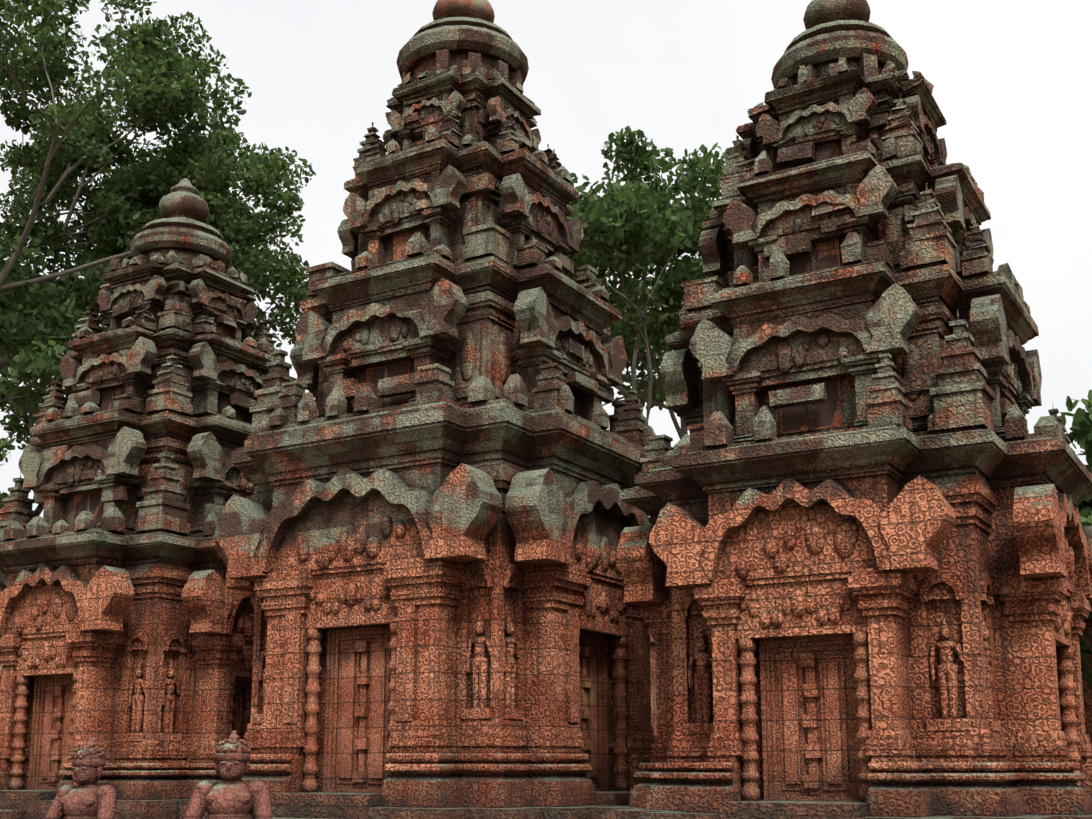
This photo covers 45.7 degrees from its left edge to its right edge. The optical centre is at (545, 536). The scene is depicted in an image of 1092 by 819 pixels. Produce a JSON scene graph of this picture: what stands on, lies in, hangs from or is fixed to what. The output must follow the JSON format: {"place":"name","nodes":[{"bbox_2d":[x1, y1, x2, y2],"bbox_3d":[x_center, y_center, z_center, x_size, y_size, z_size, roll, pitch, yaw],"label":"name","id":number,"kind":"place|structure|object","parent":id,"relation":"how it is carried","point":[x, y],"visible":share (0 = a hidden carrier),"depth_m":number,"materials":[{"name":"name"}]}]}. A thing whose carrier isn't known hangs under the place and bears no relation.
{"place":"outdoors","nodes":[
{"label":"outdoors","id":0,"kind":"place"},
{"bbox_2d":[44,738,117,818],"bbox_3d":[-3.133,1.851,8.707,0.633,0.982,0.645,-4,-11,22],"label":"statue","id":1,"kind":"object","parent":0,"point":[86,798],"visible":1,"depth_m":8.71,"materials":[{"name":"stone"}]},
{"bbox_2d":[183,731,271,818],"bbox_3d":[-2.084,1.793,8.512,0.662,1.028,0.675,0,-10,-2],"label":"statue","id":2,"kind":"object","parent":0,"point":[231,795],"visible":1,"depth_m":8.52,"materials":[{"name":"stone"}]},
{"bbox_2d":[0,0,1091,516],"label":"sky","id":3,"kind":"structure","parent":0,"point":[1011,80],"materials":[{"name":"white"}]},
{"label":"ground","id":4,"kind":"structure","parent":0,"visible":0},
{"bbox_2d":[0,208,255,581],"bbox_3d":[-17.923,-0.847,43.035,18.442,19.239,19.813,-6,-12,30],"label":"tree","id":5,"kind":"object","parent":4,"relation":"on","point":[29,312],"visible":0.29,"depth_m":36.48,"materials":[{"name":"green plant"}]},
{"bbox_2d":[0,0,315,371],"bbox_3d":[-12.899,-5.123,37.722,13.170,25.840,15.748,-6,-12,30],"label":"tree","id":6,"kind":"object","parent":4,"relation":"on","point":[125,197],"visible":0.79,"depth_m":37.82,"materials":[{"name":"green plant"}]},
{"bbox_2d":[0,608,1091,749],"bbox_3d":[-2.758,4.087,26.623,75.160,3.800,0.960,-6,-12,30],"label":"enclosure wall","id":7,"kind":"structure","parent":4,"relation":"on","point":[1087,698],"depth_m":20.01,"materials":[{"name":"stone"}]},
{"bbox_2d":[565,126,729,438],"bbox_3d":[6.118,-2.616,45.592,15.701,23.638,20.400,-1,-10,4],"label":"tree","id":8,"kind":"object","parent":4,"relation":"on","point":[640,228],"visible":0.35,"depth_m":44.65,"materials":[{"name":"green plant"}]},
{"bbox_2d":[1060,389,1091,692],"bbox_3d":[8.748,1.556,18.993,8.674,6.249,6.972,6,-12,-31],"label":"tree","id":9,"kind":"object","parent":4,"relation":"on","point":[1080,434],"visible":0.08,"depth_m":16.68,"materials":[{"name":"green plant"}]},
{"bbox_3d":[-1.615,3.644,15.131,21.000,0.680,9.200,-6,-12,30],"label":"temple platform","id":10,"kind":"structure","parent":0,"visible":0},
{"bbox_2d":[0,178,277,818],"bbox_3d":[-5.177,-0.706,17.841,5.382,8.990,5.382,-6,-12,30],"label":"tower","id":11,"kind":"structure","parent":10,"relation":"on","point":[127,617],"depth_m":16.09,"materials":[{"name":"stone"}]},
{"bbox_2d":[179,0,655,818],"bbox_3d":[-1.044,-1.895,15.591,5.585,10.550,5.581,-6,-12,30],"label":"tower","id":12,"kind":"structure","parent":10,"relation":"on","point":[439,466],"depth_m":13.77,"materials":[{"name":"stone"}]},
{"bbox_2d":[589,0,1091,818],"bbox_3d":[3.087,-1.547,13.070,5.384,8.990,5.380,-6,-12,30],"label":"tower","id":13,"kind":"structure","parent":10,"relation":"on","point":[855,564],"depth_m":11.36,"materials":[{"name":"stone"}]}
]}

